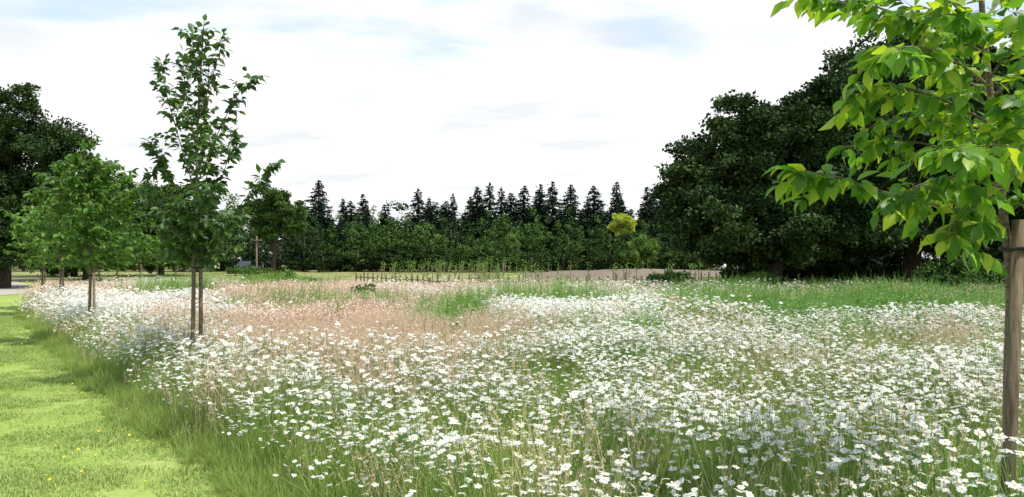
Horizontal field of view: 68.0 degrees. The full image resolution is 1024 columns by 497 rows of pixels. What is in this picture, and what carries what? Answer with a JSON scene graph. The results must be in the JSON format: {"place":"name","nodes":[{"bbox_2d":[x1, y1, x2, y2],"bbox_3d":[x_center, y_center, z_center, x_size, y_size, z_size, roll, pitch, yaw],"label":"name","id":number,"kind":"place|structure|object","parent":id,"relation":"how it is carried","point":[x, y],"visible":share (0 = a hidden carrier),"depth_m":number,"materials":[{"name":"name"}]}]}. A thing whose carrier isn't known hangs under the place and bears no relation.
{"place":"outdoors","nodes":[
{"label":"outdoors","id":0,"kind":"place"},
{"bbox_2d":[0,281,31,294],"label":"gravel path","id":1,"kind":"structure","parent":0,"point":[15,285],"depth_m":44.05,"materials":[{"name":"beige gravel"}]},
{"bbox_2d":[0,282,306,496],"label":"mown lawn","id":2,"kind":"structure","parent":0,"point":[6,302],"depth_m":6.50,"materials":[{"name":"green plant"}]},
{"bbox_2d":[0,339,178,493],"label":"lawn buttercups","id":3,"kind":"object","parent":2,"relation":"on","point":[90,440],"visible":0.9,"depth_m":6.23,"materials":[{"name":"yellow plant"}]},
{"bbox_2d":[11,305,325,496],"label":"meadow margin grass","id":4,"kind":"structure","parent":0,"point":[161,428],"depth_m":7.02,"materials":[{"name":"green plant"}]},
{"bbox_2d":[12,267,877,284],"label":"field grass","id":5,"kind":"structure","parent":0,"point":[18,275],"depth_m":81.00,"materials":[{"name":"green plant"}]},
{"bbox_2d":[234,261,262,268],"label":"parked car","id":6,"kind":"object","parent":5,"relation":"on","point":[246,263],"visible":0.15,"depth_m":91.05,"materials":[{"name":"paint"}]},
{"bbox_2d":[12,180,994,272],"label":"distant wood","id":7,"kind":"object","parent":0,"point":[351,242],"visible":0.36,"depth_m":104.26,"materials":[{"name":"green plant"}]},
{"bbox_2d":[0,0,1023,259],"label":"sky","id":8,"kind":"structure","parent":0,"point":[380,100],"materials":[{"name":"white"}]},
{"bbox_2d":[29,262,1023,496],"bbox_3d":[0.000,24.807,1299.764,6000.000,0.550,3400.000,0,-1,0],"label":"ground","id":9,"kind":"structure","parent":0,"point":[394,389],"depth_m":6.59,"materials":[{"name":"green plant"}]},
{"bbox_2d":[0,201,82,301],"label":"young cherry tree","id":10,"kind":"object","parent":9,"relation":"on","point":[24,240],"visible":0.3,"depth_m":25.76,"materials":[{"name":"green plant"}]},
{"bbox_2d":[0,82,102,287],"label":"oak tree","id":11,"kind":"object","parent":9,"relation":"on","point":[44,145],"visible":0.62,"depth_m":45.43,"materials":[{"name":"green plant"}]},
{"bbox_2d":[6,175,102,294],"bbox_3d":[-13.776,-0.115,22.957,2.531,4.261,2.159,1,-1,-31],"label":"young cherry tree","id":12,"kind":"object","parent":9,"relation":"on","point":[37,240],"visible":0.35,"depth_m":22.82,"materials":[{"name":"green plant"}]},
{"bbox_2d":[23,255,101,276],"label":"shrub","id":13,"kind":"object","parent":9,"relation":"on","point":[54,272],"visible":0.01,"depth_m":76.35,"materials":[{"name":"green plant"}]},
{"bbox_2d":[22,136,148,329],"bbox_3d":[-8.340,-0.179,15.055,2.054,4.103,2.376,-1,-1,38],"label":"young cherry tree","id":14,"kind":"object","parent":9,"relation":"on","point":[90,215],"visible":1,"depth_m":14.92,"materials":[{"name":"green plant"}]},
{"bbox_2d":[64,222,128,282],"bbox_3d":[-19.706,0.334,35.971,2.635,3.832,2.930,0,-1,0],"label":"young cherry tree","id":15,"kind":"object","parent":9,"relation":"on","point":[110,246],"visible":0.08,"depth_m":35.92,"materials":[{"name":"green plant"}]},
{"bbox_2d":[48,161,149,279],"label":"sycamore tree","id":16,"kind":"object","parent":9,"relation":"on","point":[130,185],"visible":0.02,"depth_m":65.72,"materials":[{"name":"green plant"}]},
{"bbox_2d":[94,229,140,280],"bbox_3d":[-23.021,0.537,43.994,2.729,3.717,2.615,1,-1,-28],"label":"young cherry tree","id":17,"kind":"object","parent":9,"relation":"on","point":[119,258],"visible":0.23,"depth_m":43.96,"materials":[{"name":"green plant"}]},
{"bbox_2d":[125,228,159,278],"bbox_3d":[-24.556,0.546,50.196,3.002,3.922,2.529,-1,-1,33],"label":"young cherry tree","id":18,"kind":"object","parent":9,"relation":"on","point":[141,237],"visible":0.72,"depth_m":50.00,"materials":[{"name":"green plant"}]},
{"bbox_2d":[138,234,174,277],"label":"young cherry tree","id":19,"kind":"object","parent":9,"relation":"on","point":[158,256],"visible":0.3,"depth_m":56.79,"materials":[{"name":"green plant"}]},
{"bbox_2d":[119,181,212,275],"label":"sycamore tree","id":20,"kind":"object","parent":9,"relation":"on","point":[145,208],"visible":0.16,"depth_m":77.62,"materials":[{"name":"green plant"}]},
{"bbox_2d":[158,243,184,275],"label":"young cherry tree","id":21,"kind":"object","parent":9,"relation":"on","point":[176,264],"visible":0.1,"depth_m":61.95,"materials":[{"name":"green plant"}]},
{"bbox_2d":[134,14,285,373],"bbox_3d":[-3.877,-0.600,9.442,2.094,4.741,1.396,-1,-1,39],"label":"young cherry tree","id":22,"kind":"object","parent":9,"relation":"on","point":[197,227],"visible":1,"depth_m":9.40,"materials":[{"name":"green plant"}]},
{"bbox_2d":[225,264,252,274],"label":"shrub","id":23,"kind":"object","parent":9,"relation":"on","point":[230,270],"visible":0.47,"depth_m":81.47,"materials":[{"name":"green plant"}]},
{"bbox_2d":[237,266,271,275],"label":"shrub","id":24,"kind":"object","parent":9,"relation":"on","point":[250,270],"visible":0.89,"depth_m":79.60,"materials":[{"name":"green plant"}]},
{"bbox_2d":[250,236,261,266],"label":"utility pole","id":25,"kind":"object","parent":9,"relation":"on","point":[256,240],"visible":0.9,"depth_m":83.93,"materials":[{"name":"brown wood"}]},
{"bbox_2d":[242,186,309,272],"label":"lime tree","id":26,"kind":"object","parent":9,"relation":"on","point":[276,215],"visible":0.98,"depth_m":89.25,"materials":[{"name":"green plant"}]},
{"bbox_2d":[258,269,321,282],"bbox_3d":[-12.326,1.777,42.063,3.412,1.408,2.854,0,-1,0],"label":"shrub","id":27,"kind":"object","parent":9,"relation":"on","point":[288,272],"visible":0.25,"depth_m":41.93,"materials":[{"name":"green plant"}]},
{"bbox_2d":[350,283,375,294],"bbox_3d":[-4.955,1.645,24.989,1.108,1.058,1.090,0,-1,0],"label":"shrub","id":28,"kind":"object","parent":9,"relation":"on","point":[371,285],"visible":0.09,"depth_m":24.84,"materials":[{"name":"green plant"}]},
{"bbox_2d":[436,281,581,283],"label":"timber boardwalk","id":29,"kind":"structure","parent":9,"relation":"on","point":[491,282],"depth_m":44.26,"materials":[{"name":"brown wood"}]},
{"bbox_2d":[10,274,1023,336],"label":"oxeye daisies","id":30,"kind":"object","parent":9,"relation":"on","point":[80,303],"visible":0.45,"depth_m":18.00,"materials":[{"name":"white plant"}]},
{"bbox_2d":[12,273,1023,345],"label":"pink seeding grass","id":31,"kind":"structure","parent":9,"relation":"on","point":[350,305],"depth_m":20.85,"materials":[{"name":"pink plant"}]},
{"bbox_2d":[13,277,1023,345],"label":"meadow grass","id":32,"kind":"structure","parent":9,"relation":"on","point":[49,329],"depth_m":18.38,"materials":[{"name":"green plant"}]},
{"bbox_2d":[52,298,1023,496],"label":"pink seeding grass","id":33,"kind":"structure","parent":9,"relation":"on","point":[361,321],"depth_m":8.88,"materials":[{"name":"plant"}]},
{"bbox_2d":[355,272,720,284],"bbox_3d":[2.292,2.115,50.859,27.652,1.007,10.282,0,-1,0],"label":"wooden post fence","id":34,"kind":"object","parent":9,"relation":"on","point":[386,278],"visible":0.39,"depth_m":48.85,"materials":[{"name":"brown wood"}]},
{"bbox_2d":[54,297,1023,496],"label":"oxeye daisies","id":35,"kind":"object","parent":9,"relation":"on","point":[623,337],"visible":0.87,"depth_m":6.31,"materials":[{"name":"white plant"}]},
{"bbox_2d":[380,253,734,282],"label":"staked saplings","id":36,"kind":"object","parent":9,"relation":"on","point":[482,266],"visible":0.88,"depth_m":60.99,"materials":[{"name":"green plant"}]},
{"bbox_2d":[97,265,1023,496],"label":"lush grass tussocks","id":37,"kind":"object","parent":9,"relation":"on","point":[501,291],"visible":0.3,"depth_m":18.96,"materials":[{"name":"green plant"}]},
{"bbox_2d":[524,269,720,280],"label":"bare soil mound","id":38,"kind":"object","parent":9,"relation":"on","point":[609,273],"visible":0.48,"depth_m":69.23,"materials":[{"name":"soil"}]},
{"bbox_2d":[607,213,637,268],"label":"golden tree","id":39,"kind":"object","parent":9,"relation":"on","point":[621,224],"visible":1,"depth_m":98.65,"materials":[{"name":"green plant"}]},
{"bbox_2d":[619,234,660,268],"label":"birch tree","id":40,"kind":"object","parent":9,"relation":"on","point":[639,245],"visible":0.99,"depth_m":93.13,"materials":[{"name":"green plant"}]},
{"bbox_2d":[646,267,695,284],"bbox_3d":[9.091,1.744,43.093,3.071,1.507,2.675,0,-1,0],"label":"shrub","id":41,"kind":"object","parent":9,"relation":"on","point":[669,274],"visible":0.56,"depth_m":42.55,"materials":[{"name":"green plant"}]},
{"bbox_2d":[404,272,1023,341],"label":"meadow herbs","id":42,"kind":"object","parent":9,"relation":"on","point":[885,301],"visible":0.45,"depth_m":18.64,"materials":[{"name":"green plant"}]},
{"bbox_2d":[733,270,781,287],"bbox_3d":[10.906,1.628,33.849,2.298,1.404,2.033,0,-1,0],"label":"shrub","id":43,"kind":"object","parent":9,"relation":"on","point":[751,275],"visible":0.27,"depth_m":33.52,"materials":[{"name":"green plant"}]},
{"bbox_2d":[719,264,801,283],"bbox_3d":[13.703,1.603,42.152,4.680,1.747,3.652,0,-1,0],"label":"shrub","id":44,"kind":"object","parent":9,"relation":"on","point":[732,272],"visible":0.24,"depth_m":41.54,"materials":[{"name":"green plant"}]},
{"bbox_2d":[697,73,856,278],"bbox_3d":[18.810,-4.018,46.974,17.010,13.650,10.417,0,-1,0],"label":"oak tree","id":45,"kind":"object","parent":9,"relation":"on","point":[850,259],"visible":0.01,"depth_m":44.78,"materials":[{"name":"green plant"}]},
{"bbox_2d":[637,274,920,287],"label":"woodland edge grass","id":46,"kind":"structure","parent":9,"relation":"on","point":[705,278],"depth_m":44.56,"materials":[{"name":"green plant"}]},
{"bbox_2d":[645,71,923,281],"bbox_3d":[12.727,-3.084,35.524,12.764,10.882,9.423,0,-1,0],"label":"oak tree","id":47,"kind":"object","parent":9,"relation":"on","point":[709,194],"visible":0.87,"depth_m":33.75,"materials":[{"name":"green plant"}]},
{"bbox_2d":[783,256,871,282],"bbox_3d":[17.516,1.329,43.172,5.106,2.328,4.597,0,-1,0],"label":"shrub","id":48,"kind":"object","parent":9,"relation":"on","point":[841,269],"visible":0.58,"depth_m":41.94,"materials":[{"name":"green plant"}]},
{"bbox_2d":[761,0,1023,496],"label":"young cherry tree","id":49,"kind":"object","parent":9,"relation":"on","point":[941,46],"visible":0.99,"depth_m":3.75,"materials":[{"name":"green plant"}]},
{"bbox_2d":[857,255,940,283],"bbox_3d":[22.792,1.370,43.923,4.697,2.271,5.543,1,-1,-35],"label":"shrub","id":50,"kind":"object","parent":9,"relation":"on","point":[872,267],"visible":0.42,"depth_m":43.43,"materials":[{"name":"green plant"}]},
{"bbox_2d":[814,11,1023,283],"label":"oak tree","id":51,"kind":"object","parent":9,"relation":"on","point":[911,260],"visible":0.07,"depth_m":37.04,"materials":[{"name":"green plant"}]},
{"bbox_2d":[913,256,1023,291],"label":"shrub","id":52,"kind":"object","parent":9,"relation":"on","point":[957,270],"visible":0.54,"depth_m":32.46,"materials":[{"name":"green plant"}]},
{"bbox_2d":[983,248,1003,263],"bbox_3d":[27.595,1.118,43.063,5.172,2.745,5.207,0,-1,0],"label":"shrub","id":53,"kind":"object","parent":9,"relation":"on","point":[996,257],"visible":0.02,"depth_m":41.23,"materials":[{"name":"green plant"}]},
{"bbox_2d":[970,13,1023,259],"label":"oak tree","id":54,"kind":"object","parent":9,"relation":"on","point":[996,244],"visible":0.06,"depth_m":35.99,"materials":[{"name":"green plant"}]},
{"bbox_2d":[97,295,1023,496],"bbox_3d":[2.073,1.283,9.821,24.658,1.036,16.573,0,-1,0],"label":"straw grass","id":55,"kind":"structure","parent":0,"point":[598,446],"depth_m":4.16,"materials":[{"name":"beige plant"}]}
]}

